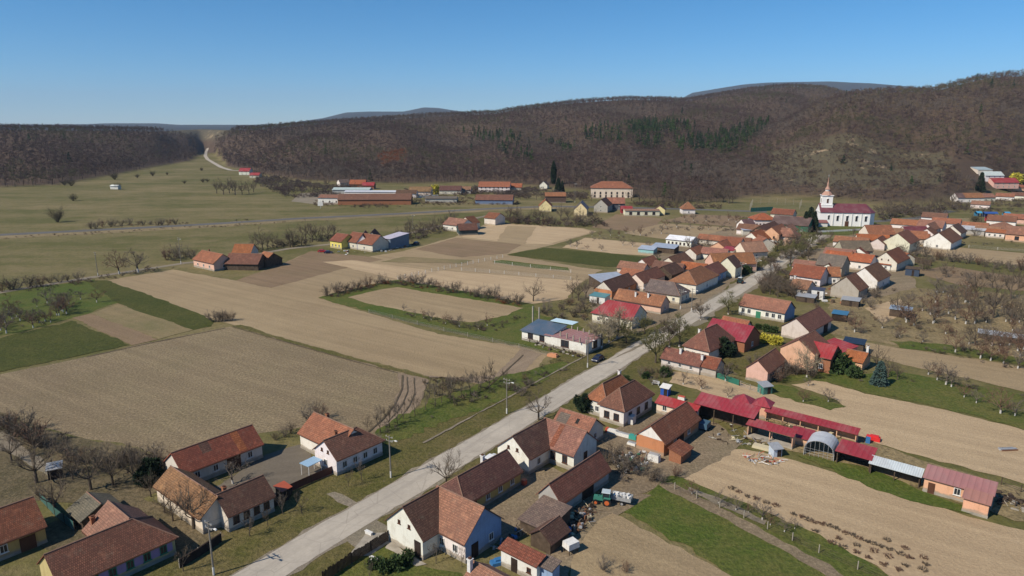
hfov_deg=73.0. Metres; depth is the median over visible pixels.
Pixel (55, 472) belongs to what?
door
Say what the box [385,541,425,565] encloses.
path
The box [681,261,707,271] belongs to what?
house
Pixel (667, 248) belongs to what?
shed
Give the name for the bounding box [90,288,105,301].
orchard tree
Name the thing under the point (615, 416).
window
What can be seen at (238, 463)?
door
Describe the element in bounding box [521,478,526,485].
barrel
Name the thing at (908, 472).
lean to
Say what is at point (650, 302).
house
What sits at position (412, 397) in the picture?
wheel track
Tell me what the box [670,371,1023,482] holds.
field
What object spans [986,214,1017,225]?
outbuilding
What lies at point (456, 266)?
fence
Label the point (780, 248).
street tree
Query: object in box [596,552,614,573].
bare shrub
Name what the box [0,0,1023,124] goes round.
sky
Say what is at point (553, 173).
poplar
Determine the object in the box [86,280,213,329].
meadow
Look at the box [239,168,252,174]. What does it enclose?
house
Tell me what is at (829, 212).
church
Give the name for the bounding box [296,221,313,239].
farm tree
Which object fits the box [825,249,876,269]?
house
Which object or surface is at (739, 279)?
car
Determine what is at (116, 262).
lane tree
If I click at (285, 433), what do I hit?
bare shrub
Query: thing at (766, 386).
cabin
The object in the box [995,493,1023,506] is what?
fence
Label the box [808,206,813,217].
dark conifer
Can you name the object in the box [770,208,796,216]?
house
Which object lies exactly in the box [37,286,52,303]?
orchard tree
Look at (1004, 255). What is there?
field
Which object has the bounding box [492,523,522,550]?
scrap heap
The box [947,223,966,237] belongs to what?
house
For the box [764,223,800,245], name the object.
villa
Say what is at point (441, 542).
window
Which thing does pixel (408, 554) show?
green bush
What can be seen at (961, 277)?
orchard tree
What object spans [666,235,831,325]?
road shoulder
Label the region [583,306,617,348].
blossom tree
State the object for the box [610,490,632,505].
trailer
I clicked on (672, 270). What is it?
barn
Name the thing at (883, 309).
yard
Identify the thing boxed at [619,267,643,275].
outbuilding
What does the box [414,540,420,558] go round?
door
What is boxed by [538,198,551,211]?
house
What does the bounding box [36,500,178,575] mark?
house
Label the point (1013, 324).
orchard tree
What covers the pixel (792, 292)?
bare shrub
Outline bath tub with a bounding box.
[627,441,635,445]
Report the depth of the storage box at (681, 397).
156.15 m
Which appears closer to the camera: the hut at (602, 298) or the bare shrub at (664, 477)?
the bare shrub at (664, 477)
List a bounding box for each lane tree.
[101,249,126,273]
[119,247,148,272]
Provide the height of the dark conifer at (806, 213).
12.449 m
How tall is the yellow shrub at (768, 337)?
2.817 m
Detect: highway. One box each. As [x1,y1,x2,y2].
[0,206,766,235]
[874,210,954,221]
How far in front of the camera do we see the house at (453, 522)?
99.89 m
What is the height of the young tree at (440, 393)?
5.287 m
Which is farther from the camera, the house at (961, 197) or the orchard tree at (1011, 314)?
the house at (961, 197)
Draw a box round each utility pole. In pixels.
[204,521,216,575]
[386,435,397,477]
[504,378,513,413]
[585,337,594,367]
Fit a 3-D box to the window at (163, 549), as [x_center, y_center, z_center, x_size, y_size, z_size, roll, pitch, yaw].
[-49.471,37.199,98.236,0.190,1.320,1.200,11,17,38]
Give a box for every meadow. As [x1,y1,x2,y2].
[0,279,116,335]
[0,321,128,371]
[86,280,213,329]
[318,280,582,352]
[509,248,660,266]
[695,203,817,213]
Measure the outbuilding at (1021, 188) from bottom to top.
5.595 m
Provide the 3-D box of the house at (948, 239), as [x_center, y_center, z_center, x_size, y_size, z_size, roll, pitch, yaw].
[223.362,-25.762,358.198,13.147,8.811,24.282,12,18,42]
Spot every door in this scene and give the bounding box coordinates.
[19,533,36,552]
[53,470,59,478]
[227,454,241,471]
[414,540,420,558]
[471,541,478,557]
[511,557,516,573]
[582,484,593,500]
[677,433,683,440]
[755,311,760,317]
[823,324,827,332]
[927,482,934,493]
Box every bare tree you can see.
[0,422,25,460]
[6,427,65,482]
[24,465,75,507]
[50,449,82,479]
[57,440,111,489]
[80,442,131,484]
[117,442,143,481]
[135,470,158,496]
[148,489,180,521]
[151,484,171,512]
[163,475,210,528]
[503,206,518,216]
[511,204,521,216]
[523,279,544,300]
[535,206,549,217]
[556,202,565,219]
[562,208,574,220]
[565,275,587,300]
[567,280,578,297]
[580,279,594,297]
[625,188,634,200]
[635,187,644,201]
[647,181,669,201]
[683,234,697,246]
[708,186,722,201]
[717,187,730,201]
[721,182,739,202]
[760,267,780,280]
[762,270,779,294]
[765,266,779,288]
[773,284,784,297]
[781,273,802,296]
[801,223,812,236]
[868,341,890,364]
[874,201,893,216]
[885,200,898,212]
[885,355,899,376]
[888,292,910,307]
[893,365,907,379]
[899,196,914,207]
[915,250,934,270]
[933,194,945,207]
[937,195,957,212]
[937,257,955,277]
[944,280,971,306]
[961,316,992,344]
[964,296,991,321]
[967,271,992,299]
[979,270,1014,317]
[980,260,1004,287]
[998,265,1023,299]
[1003,288,1023,318]
[1010,294,1023,327]
[1011,268,1023,287]
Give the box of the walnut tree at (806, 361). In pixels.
[792,342,825,376]
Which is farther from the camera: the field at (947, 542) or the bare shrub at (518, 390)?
the bare shrub at (518, 390)
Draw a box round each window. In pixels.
[0,544,9,554]
[108,567,117,575]
[126,559,135,570]
[143,552,152,563]
[159,544,168,555]
[194,470,200,477]
[213,464,218,472]
[233,514,240,524]
[243,510,249,519]
[247,451,253,458]
[254,505,260,515]
[263,501,269,510]
[342,460,347,468]
[353,456,357,463]
[363,451,368,459]
[373,447,377,454]
[439,536,444,546]
[452,543,457,554]
[489,531,493,541]
[498,485,502,493]
[537,457,540,465]
[539,335,544,341]
[550,450,554,459]
[560,339,568,347]
[561,455,567,464]
[604,410,609,418]
[613,413,618,421]
[952,487,960,496]
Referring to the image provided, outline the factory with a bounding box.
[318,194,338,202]
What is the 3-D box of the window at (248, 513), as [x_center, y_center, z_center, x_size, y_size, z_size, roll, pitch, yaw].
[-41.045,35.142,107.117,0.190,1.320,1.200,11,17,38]
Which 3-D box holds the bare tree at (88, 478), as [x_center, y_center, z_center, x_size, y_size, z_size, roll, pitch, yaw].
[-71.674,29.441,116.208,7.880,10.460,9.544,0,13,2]
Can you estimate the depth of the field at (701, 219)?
458.71 m
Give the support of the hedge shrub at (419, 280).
on the ground at (146, 196)
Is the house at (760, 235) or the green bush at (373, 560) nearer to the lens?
the green bush at (373, 560)
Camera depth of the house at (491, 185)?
660.15 m
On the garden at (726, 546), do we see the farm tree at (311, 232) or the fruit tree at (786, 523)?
the fruit tree at (786, 523)
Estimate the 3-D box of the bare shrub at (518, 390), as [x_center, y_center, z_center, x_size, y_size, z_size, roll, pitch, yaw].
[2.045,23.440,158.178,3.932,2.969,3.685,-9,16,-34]
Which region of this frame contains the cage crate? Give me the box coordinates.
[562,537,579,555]
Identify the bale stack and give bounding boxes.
[752,442,768,451]
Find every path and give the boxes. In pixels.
[0,430,59,480]
[327,492,356,506]
[344,520,386,546]
[352,532,389,555]
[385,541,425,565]
[615,334,665,357]
[657,482,842,575]
[688,487,765,523]
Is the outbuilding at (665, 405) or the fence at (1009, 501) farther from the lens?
the outbuilding at (665, 405)
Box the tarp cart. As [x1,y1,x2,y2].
[699,419,710,431]
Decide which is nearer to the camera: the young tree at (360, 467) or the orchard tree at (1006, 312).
the young tree at (360, 467)
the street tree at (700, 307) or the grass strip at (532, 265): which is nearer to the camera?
the street tree at (700, 307)
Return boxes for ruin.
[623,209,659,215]
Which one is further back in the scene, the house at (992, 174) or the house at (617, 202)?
the house at (992, 174)
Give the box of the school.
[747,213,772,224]
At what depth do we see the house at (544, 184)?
692.04 m
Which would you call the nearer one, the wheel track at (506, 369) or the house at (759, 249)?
the wheel track at (506, 369)
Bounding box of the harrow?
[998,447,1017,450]
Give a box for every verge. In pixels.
[0,205,574,238]
[130,236,832,575]
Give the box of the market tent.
[981,212,998,216]
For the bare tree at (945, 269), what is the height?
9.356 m
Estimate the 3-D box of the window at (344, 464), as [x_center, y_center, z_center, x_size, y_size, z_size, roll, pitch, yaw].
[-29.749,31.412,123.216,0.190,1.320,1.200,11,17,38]
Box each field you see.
[0,327,426,456]
[73,314,156,344]
[92,304,191,338]
[108,223,596,383]
[237,251,381,287]
[348,287,521,321]
[374,373,427,429]
[400,271,581,303]
[417,238,519,256]
[423,348,540,383]
[461,224,590,243]
[474,257,601,279]
[562,238,652,255]
[570,513,730,575]
[592,214,661,230]
[625,223,728,238]
[665,214,743,226]
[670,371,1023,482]
[684,449,1023,575]
[835,337,1023,391]
[914,245,1023,265]
[920,266,1023,290]
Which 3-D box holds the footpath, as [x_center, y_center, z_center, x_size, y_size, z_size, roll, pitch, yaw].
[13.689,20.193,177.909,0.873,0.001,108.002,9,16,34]
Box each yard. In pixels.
[40,495,224,556]
[215,445,331,497]
[292,192,337,204]
[485,468,562,545]
[551,489,650,575]
[581,227,770,333]
[596,413,742,492]
[743,418,1023,521]
[806,234,916,298]
[866,299,902,321]
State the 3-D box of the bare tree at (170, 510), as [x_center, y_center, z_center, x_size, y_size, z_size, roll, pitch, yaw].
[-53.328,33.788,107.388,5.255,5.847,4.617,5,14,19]
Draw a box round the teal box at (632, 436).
[628,433,636,440]
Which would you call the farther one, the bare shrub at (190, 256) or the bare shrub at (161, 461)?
the bare shrub at (190, 256)
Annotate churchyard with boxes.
[809,222,876,234]
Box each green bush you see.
[365,554,381,570]
[376,557,391,573]
[388,553,406,572]
[401,547,415,565]
[641,371,650,378]
[659,365,670,376]
[743,265,753,273]
[755,323,763,329]
[762,323,771,332]
[769,325,778,332]
[828,349,854,374]
[845,363,864,378]
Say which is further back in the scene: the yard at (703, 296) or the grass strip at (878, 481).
the yard at (703, 296)
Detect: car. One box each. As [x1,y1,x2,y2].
[485,453,495,459]
[591,354,604,362]
[737,277,743,283]
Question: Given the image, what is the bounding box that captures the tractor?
[593,489,611,506]
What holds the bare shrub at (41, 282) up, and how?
on the ground at (146, 196)
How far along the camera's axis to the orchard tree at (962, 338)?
189.12 m
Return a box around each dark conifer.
[554,178,561,191]
[804,211,808,218]
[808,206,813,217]
[811,211,818,231]
[974,172,985,190]
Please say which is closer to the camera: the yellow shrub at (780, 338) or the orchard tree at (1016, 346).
the orchard tree at (1016, 346)
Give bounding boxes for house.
[0,496,47,560]
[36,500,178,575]
[153,465,275,534]
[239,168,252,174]
[249,173,261,177]
[297,411,384,475]
[336,179,349,185]
[349,180,366,186]
[362,182,375,188]
[396,190,417,197]
[409,187,432,195]
[425,196,457,202]
[439,186,461,194]
[440,449,523,505]
[462,186,471,193]
[478,181,510,191]
[496,417,598,474]
[510,183,522,190]
[521,306,602,354]
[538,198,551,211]
[539,180,549,188]
[545,192,565,202]
[553,407,604,439]
[573,200,588,215]
[585,369,654,426]
[590,300,646,329]
[594,197,611,212]
[606,197,624,209]
[613,288,670,313]
[644,278,690,303]
[654,204,665,214]
[660,346,724,377]
[668,265,718,294]
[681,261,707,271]
[682,324,735,357]
[704,252,756,271]
[704,261,727,281]
[706,318,761,352]
[720,255,743,277]
[733,241,768,258]
[736,219,754,227]
[738,293,795,322]
[744,347,785,381]
[745,229,774,251]
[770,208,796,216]
[779,330,858,373]
[789,263,840,286]
[791,275,815,294]
[815,253,850,276]
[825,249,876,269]
[833,240,873,253]
[855,225,895,240]
[856,262,891,289]
[876,246,914,271]
[883,229,919,252]
[901,226,927,230]
[910,230,928,244]
[916,219,946,231]
[923,228,962,249]
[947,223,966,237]
[950,193,967,202]
[963,193,984,202]
[978,171,1004,181]
[982,193,995,200]
[985,222,1012,238]
[988,178,1019,188]
[1005,227,1023,241]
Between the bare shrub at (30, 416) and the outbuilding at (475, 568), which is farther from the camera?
the bare shrub at (30, 416)
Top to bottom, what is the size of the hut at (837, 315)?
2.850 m
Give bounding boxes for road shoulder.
[230,322,689,575]
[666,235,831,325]
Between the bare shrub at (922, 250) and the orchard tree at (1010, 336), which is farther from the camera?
the bare shrub at (922, 250)
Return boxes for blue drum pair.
[865,436,870,443]
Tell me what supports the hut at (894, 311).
on the ground at (146, 196)
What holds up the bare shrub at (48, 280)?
on the ground at (146, 196)
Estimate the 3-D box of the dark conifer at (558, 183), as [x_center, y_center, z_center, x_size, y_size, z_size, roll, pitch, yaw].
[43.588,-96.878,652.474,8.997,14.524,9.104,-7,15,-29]
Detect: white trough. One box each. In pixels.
[605,427,618,433]
[614,430,628,437]
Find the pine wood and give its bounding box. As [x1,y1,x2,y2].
[27,74,1015,197]
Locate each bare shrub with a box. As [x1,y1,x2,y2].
[0,276,17,289]
[0,282,8,291]
[0,407,21,432]
[1,403,38,432]
[2,408,54,445]
[2,420,25,435]
[8,278,24,289]
[10,417,39,438]
[19,274,37,286]
[28,279,39,286]
[28,429,47,447]
[35,274,47,286]
[35,427,59,446]
[43,275,53,282]
[46,438,70,451]
[53,273,66,281]
[54,446,89,463]
[55,441,75,455]
[72,272,85,280]
[75,446,99,463]
[86,445,105,462]
[91,454,113,470]
[105,446,128,468]
[108,442,139,462]
[126,442,144,463]
[133,447,166,468]
[135,438,166,458]
[148,446,169,471]
[160,246,172,259]
[168,252,180,260]
[169,241,189,258]
[187,250,195,258]
[204,309,220,321]
[211,312,225,321]
[220,311,233,320]
[226,312,237,320]
[270,429,281,439]
[278,423,287,436]
[284,421,299,433]
[299,399,325,423]
[311,399,328,414]
[505,214,517,222]
[515,386,526,395]
[540,299,553,311]
[569,306,578,317]
[596,447,618,462]
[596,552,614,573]
[602,439,627,459]
[609,445,633,473]
[616,445,642,469]
[620,559,629,571]
[629,451,655,476]
[642,462,662,481]
[656,469,673,483]
[672,463,682,477]
[746,352,759,363]
[753,271,768,283]
[757,279,773,290]
[759,284,767,292]
[771,367,784,381]
[785,285,805,298]
[785,362,799,373]
[807,367,817,378]
[855,325,866,332]
[864,297,878,306]
[870,288,880,297]
[891,328,900,337]
[917,246,932,256]
[931,245,945,258]
[938,253,947,260]
[946,249,962,261]
[958,341,971,351]
[961,253,977,263]
[975,256,983,264]
[980,256,995,266]
[1000,258,1011,267]
[1007,261,1018,271]
[1015,255,1023,269]
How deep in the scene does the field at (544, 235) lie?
402.46 m
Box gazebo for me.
[732,394,755,403]
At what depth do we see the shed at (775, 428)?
134.90 m
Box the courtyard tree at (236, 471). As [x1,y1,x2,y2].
[212,456,250,483]
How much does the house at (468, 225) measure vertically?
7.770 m
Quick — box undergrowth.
[0,133,1023,540]
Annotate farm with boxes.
[192,244,282,270]
[329,228,388,251]
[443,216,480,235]
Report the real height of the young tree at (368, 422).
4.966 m
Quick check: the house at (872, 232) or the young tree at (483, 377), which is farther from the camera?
the house at (872, 232)
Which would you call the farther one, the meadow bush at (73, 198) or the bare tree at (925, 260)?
the meadow bush at (73, 198)
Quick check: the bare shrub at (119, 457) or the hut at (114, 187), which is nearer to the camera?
the bare shrub at (119, 457)
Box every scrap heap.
[338,244,413,254]
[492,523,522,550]
[521,331,579,356]
[567,500,602,534]
[617,447,649,472]
[708,422,765,444]
[743,451,786,464]
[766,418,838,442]
[822,288,840,302]
[995,489,1023,511]
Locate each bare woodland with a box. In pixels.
[0,75,1023,177]
[0,111,1023,202]
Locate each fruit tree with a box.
[424,310,435,319]
[450,315,462,326]
[483,312,494,325]
[674,373,694,384]
[682,479,699,493]
[691,376,706,388]
[714,489,727,502]
[717,365,732,380]
[725,492,742,509]
[748,498,775,519]
[763,511,776,524]
[770,365,786,377]
[778,517,792,531]
[781,358,795,369]
[796,388,810,401]
[818,386,834,401]
[921,361,939,374]
[929,363,948,379]
[934,359,959,384]
[937,369,966,386]
[955,381,971,396]
[966,389,983,402]
[983,386,1016,413]
[1007,399,1023,415]
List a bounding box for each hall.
[332,187,372,193]
[344,190,395,193]
[383,232,408,249]
[666,234,698,247]
[771,215,813,231]
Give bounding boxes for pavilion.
[679,202,695,213]
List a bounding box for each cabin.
[659,383,671,395]
[757,380,773,394]
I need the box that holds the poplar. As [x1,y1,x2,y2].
[550,161,556,184]
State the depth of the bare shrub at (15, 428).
135.63 m
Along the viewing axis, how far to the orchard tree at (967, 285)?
255.01 m
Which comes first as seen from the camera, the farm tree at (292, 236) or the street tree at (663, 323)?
the street tree at (663, 323)
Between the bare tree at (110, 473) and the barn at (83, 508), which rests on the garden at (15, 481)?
the bare tree at (110, 473)
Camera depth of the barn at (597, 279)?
267.23 m
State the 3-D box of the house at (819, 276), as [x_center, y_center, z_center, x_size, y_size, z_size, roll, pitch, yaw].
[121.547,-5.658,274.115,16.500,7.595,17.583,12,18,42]
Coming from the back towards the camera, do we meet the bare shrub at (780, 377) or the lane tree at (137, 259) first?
the lane tree at (137, 259)
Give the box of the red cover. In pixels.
[865,434,880,442]
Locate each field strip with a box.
[325,260,436,279]
[382,257,470,263]
[496,226,535,243]
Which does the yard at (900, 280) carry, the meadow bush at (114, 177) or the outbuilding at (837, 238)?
the outbuilding at (837, 238)
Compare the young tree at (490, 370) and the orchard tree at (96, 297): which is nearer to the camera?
the young tree at (490, 370)
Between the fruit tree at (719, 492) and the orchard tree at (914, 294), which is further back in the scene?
the orchard tree at (914, 294)
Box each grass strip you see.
[233,325,429,378]
[375,362,573,443]
[493,260,568,269]
[772,384,844,409]
[798,455,989,517]
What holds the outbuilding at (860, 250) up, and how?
on the yard at (900, 280)
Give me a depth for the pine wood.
1036.87 m
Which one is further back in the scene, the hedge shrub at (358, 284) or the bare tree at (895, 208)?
the bare tree at (895, 208)
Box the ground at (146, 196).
[0,76,1023,575]
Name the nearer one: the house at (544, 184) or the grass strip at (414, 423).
the grass strip at (414, 423)
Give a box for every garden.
[0,412,165,506]
[334,544,461,575]
[624,476,887,575]
[719,314,834,376]
[771,371,1023,428]
[822,269,852,290]
[827,288,1023,357]
[891,341,1023,365]
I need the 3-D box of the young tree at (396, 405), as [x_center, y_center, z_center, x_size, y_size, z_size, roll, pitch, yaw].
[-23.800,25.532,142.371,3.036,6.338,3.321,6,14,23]
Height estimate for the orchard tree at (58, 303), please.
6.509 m
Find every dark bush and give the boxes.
[131,464,153,487]
[136,456,162,477]
[572,394,585,410]
[578,392,592,412]
[719,336,731,355]
[724,341,737,356]
[968,214,982,221]
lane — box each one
[0,215,485,293]
[204,148,238,170]
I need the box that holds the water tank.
[628,414,635,424]
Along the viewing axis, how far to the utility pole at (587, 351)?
176.36 m
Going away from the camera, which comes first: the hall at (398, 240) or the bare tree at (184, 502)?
the bare tree at (184, 502)
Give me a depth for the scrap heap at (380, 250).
343.98 m
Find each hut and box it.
[45,460,62,480]
[110,185,120,189]
[589,292,610,303]
[796,292,817,303]
[832,309,849,321]
[841,296,861,306]
[889,304,912,318]
[905,266,920,276]
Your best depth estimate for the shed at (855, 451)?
126.18 m
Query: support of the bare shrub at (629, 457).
on the ground at (146, 196)
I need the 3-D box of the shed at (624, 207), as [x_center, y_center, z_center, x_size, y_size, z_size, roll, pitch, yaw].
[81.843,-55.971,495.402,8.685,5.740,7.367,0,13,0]
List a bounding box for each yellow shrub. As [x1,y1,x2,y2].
[759,333,767,342]
[764,334,771,341]
[768,334,779,344]
[773,336,783,344]
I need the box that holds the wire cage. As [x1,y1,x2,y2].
[647,451,660,462]
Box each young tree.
[173,544,191,571]
[241,512,253,536]
[259,508,270,524]
[273,489,286,514]
[293,490,307,512]
[344,467,352,486]
[353,457,364,480]
[364,416,371,431]
[364,559,377,575]
[373,405,383,432]
[380,404,392,426]
[390,397,403,424]
[398,401,407,418]
[408,390,421,413]
[422,378,434,397]
[422,390,429,409]
[425,380,441,405]
[427,540,441,557]
[436,384,446,402]
[445,374,454,399]
[452,376,465,396]
[455,548,463,566]
[463,368,478,393]
[474,371,484,389]
[483,358,494,385]
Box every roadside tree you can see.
[425,445,464,481]
[525,385,550,419]
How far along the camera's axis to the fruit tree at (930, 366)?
172.05 m
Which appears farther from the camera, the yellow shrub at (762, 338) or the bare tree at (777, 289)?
the bare tree at (777, 289)
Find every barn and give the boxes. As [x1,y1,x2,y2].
[66,491,121,528]
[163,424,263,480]
[337,193,412,204]
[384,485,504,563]
[475,194,513,204]
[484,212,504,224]
[536,450,611,509]
[588,272,621,287]
[593,272,636,299]
[631,266,665,290]
[634,401,701,456]
[659,262,684,280]
[663,252,693,262]
[694,392,760,433]
[710,239,732,247]
[719,236,744,246]
[750,221,777,232]
[780,306,832,338]
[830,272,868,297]
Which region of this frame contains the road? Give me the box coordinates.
[232,235,824,575]
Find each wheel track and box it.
[86,328,221,356]
[235,327,397,372]
[369,375,402,430]
[388,380,407,420]
[398,378,414,419]
[487,355,522,387]
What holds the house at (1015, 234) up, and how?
on the ground at (146, 196)
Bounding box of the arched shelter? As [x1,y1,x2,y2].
[803,431,838,460]
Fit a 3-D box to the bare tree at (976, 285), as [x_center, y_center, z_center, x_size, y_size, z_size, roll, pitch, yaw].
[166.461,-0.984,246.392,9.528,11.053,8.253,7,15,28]
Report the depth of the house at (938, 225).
403.09 m
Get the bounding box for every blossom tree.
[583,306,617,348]
[595,318,624,341]
[598,304,638,337]
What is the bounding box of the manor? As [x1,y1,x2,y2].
[590,181,632,197]
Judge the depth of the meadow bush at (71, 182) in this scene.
730.44 m
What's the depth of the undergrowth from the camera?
514.71 m
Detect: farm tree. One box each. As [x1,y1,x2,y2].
[246,226,271,247]
[249,231,261,246]
[283,229,299,246]
[285,226,300,246]
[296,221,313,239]
[303,225,321,241]
[320,219,332,238]
[404,217,416,231]
[409,225,420,237]
[424,222,437,230]
[429,214,440,231]
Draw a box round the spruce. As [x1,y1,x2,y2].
[869,360,889,386]
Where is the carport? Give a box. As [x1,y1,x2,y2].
[843,336,866,351]
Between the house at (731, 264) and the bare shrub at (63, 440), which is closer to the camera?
the bare shrub at (63, 440)
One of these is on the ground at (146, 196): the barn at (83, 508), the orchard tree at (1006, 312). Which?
the barn at (83, 508)
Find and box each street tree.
[619,323,637,342]
[635,312,653,333]
[639,324,675,362]
[653,313,682,346]
[663,312,697,346]
[690,299,712,319]
[716,289,741,314]
[757,256,768,270]
[763,256,776,267]
[767,250,779,261]
[769,240,787,257]
[771,234,785,250]
[776,235,794,247]
[777,247,799,265]
[778,244,792,258]
[786,238,799,255]
[787,230,801,241]
[791,236,813,250]
[794,241,807,256]
[795,225,806,235]
[798,232,817,250]
[800,238,810,253]
[803,248,816,259]
[807,232,817,244]
[813,229,822,239]
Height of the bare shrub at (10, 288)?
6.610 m
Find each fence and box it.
[39,493,74,530]
[178,532,221,567]
[274,488,291,506]
[290,466,332,490]
[321,530,388,575]
[369,311,553,353]
[401,255,499,278]
[462,268,569,278]
[525,337,582,357]
[674,482,890,575]
[716,372,739,385]
[751,207,772,211]
[768,417,816,431]
[822,229,859,231]
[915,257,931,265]
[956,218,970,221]
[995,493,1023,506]
[1000,477,1023,491]
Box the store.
[978,328,1023,343]
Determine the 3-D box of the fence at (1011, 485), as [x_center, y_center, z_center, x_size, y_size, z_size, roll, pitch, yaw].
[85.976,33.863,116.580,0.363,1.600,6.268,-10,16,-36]
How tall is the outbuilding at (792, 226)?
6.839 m
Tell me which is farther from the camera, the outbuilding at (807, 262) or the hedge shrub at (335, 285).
the outbuilding at (807, 262)
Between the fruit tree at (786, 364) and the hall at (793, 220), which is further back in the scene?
the hall at (793, 220)
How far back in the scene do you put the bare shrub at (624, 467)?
122.69 m
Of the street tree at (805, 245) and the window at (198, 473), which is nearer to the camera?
the window at (198, 473)
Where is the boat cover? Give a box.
[489,556,501,566]
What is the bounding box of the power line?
[213,294,681,524]
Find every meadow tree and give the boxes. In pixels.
[216,180,228,194]
[223,178,233,192]
[229,182,242,194]
[236,179,246,194]
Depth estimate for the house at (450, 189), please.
637.14 m
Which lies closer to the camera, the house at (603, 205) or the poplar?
the house at (603, 205)
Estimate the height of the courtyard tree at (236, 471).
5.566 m
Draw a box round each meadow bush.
[45,205,65,221]
[63,177,76,185]
[66,193,77,200]
[109,172,119,179]
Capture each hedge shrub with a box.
[319,285,330,293]
[329,281,341,292]
[340,282,349,290]
[350,280,363,289]
[361,275,372,283]
[409,271,426,283]
[421,278,433,287]
[445,282,456,292]
[451,280,462,292]
[472,285,491,297]
[486,284,501,298]
[513,294,526,303]
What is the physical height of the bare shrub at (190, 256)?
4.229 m
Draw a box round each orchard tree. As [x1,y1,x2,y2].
[0,296,19,311]
[0,304,12,317]
[0,313,16,332]
[6,306,20,318]
[9,307,26,320]
[19,309,41,327]
[25,306,40,319]
[35,307,51,320]
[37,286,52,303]
[41,309,55,322]
[46,291,63,303]
[47,296,67,315]
[49,298,64,315]
[58,296,77,313]
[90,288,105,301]
[841,313,865,331]
[878,316,892,327]
[898,297,924,322]
[901,291,919,305]
[906,311,921,324]
[913,295,929,310]
[918,292,938,309]
[924,286,944,301]
[926,291,954,315]
[926,305,946,323]
[926,308,949,322]
[927,274,947,291]
[936,319,952,333]
[941,284,954,296]
[941,330,965,351]
[942,289,958,300]
[943,298,963,319]
[944,296,961,313]
[956,284,970,302]
[956,300,983,323]
[957,284,981,301]
[958,268,976,285]
[958,278,976,290]
[960,330,975,343]
[969,305,989,323]
[972,337,1000,358]
[975,319,1002,345]
[978,338,1008,360]
[981,309,994,321]
[981,331,1010,350]
[996,344,1011,363]
[999,304,1013,321]
[1002,306,1022,321]
[1002,326,1022,350]
[1003,327,1019,345]
[1010,314,1021,330]
[1013,350,1023,368]
[1014,336,1023,352]
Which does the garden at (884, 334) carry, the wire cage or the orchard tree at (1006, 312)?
the orchard tree at (1006, 312)
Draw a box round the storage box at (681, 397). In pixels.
[678,395,685,400]
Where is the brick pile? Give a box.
[547,352,558,357]
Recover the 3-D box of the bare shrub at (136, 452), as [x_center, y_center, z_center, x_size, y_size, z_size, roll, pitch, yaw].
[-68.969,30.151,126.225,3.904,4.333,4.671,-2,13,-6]
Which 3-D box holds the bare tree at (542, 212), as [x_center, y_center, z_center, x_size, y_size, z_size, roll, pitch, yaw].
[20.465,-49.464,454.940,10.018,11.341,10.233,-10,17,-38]
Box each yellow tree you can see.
[431,184,438,193]
[1008,172,1023,183]
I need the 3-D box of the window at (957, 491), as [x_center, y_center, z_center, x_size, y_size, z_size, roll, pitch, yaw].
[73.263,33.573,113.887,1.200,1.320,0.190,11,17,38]
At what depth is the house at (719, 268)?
278.17 m
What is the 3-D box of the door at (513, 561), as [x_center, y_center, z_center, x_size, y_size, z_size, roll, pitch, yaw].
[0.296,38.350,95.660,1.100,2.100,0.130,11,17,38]
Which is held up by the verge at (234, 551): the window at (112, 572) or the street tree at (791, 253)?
the street tree at (791, 253)
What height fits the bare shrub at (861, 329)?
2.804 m
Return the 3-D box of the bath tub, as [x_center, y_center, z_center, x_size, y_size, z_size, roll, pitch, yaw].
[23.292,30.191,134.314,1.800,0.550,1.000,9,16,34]
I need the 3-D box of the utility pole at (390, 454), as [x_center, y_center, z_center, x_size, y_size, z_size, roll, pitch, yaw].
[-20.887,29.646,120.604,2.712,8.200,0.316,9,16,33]
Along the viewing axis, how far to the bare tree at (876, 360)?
174.65 m
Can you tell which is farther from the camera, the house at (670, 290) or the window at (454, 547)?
the house at (670, 290)
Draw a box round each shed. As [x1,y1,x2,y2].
[273,481,292,496]
[527,515,571,554]
[620,206,632,213]
[637,245,657,254]
[652,242,678,253]
[668,439,693,463]
[723,246,735,251]
[740,228,749,235]
[746,418,797,448]
[764,406,860,441]
[768,442,783,456]
[790,426,815,446]
[811,286,825,299]
[835,439,877,471]
[961,225,985,236]
[970,167,992,173]
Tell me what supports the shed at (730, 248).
on the yard at (703, 296)
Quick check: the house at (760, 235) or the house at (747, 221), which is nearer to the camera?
the house at (760, 235)
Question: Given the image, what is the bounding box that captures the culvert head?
[364,529,373,535]
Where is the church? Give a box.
[816,175,875,226]
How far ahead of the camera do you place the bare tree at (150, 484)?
114.81 m
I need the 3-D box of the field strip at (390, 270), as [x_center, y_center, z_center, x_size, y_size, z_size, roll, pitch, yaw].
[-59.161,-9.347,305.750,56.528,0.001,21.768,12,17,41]
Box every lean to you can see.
[517,495,571,532]
[869,455,924,487]
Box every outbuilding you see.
[464,556,509,575]
[498,537,561,575]
[616,260,649,272]
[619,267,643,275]
[638,255,658,267]
[651,260,685,268]
[655,395,700,414]
[684,245,701,259]
[697,233,722,244]
[701,246,729,258]
[721,315,752,325]
[730,236,751,241]
[736,223,759,234]
[752,396,774,419]
[786,223,798,231]
[791,259,815,267]
[823,247,856,252]
[833,235,870,245]
[844,345,870,369]
[855,247,868,253]
[870,235,886,250]
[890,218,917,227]
[893,228,903,233]
[921,212,948,219]
[922,464,997,518]
[923,226,937,235]
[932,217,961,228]
[961,221,989,225]
[971,200,990,208]
[975,225,1001,228]
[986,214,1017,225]
[995,193,1014,200]
[1003,213,1023,224]
[1006,185,1023,190]
[1006,225,1023,227]
[1012,192,1023,199]
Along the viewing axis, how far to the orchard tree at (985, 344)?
183.62 m
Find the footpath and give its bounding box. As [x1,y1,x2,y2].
[422,320,650,442]

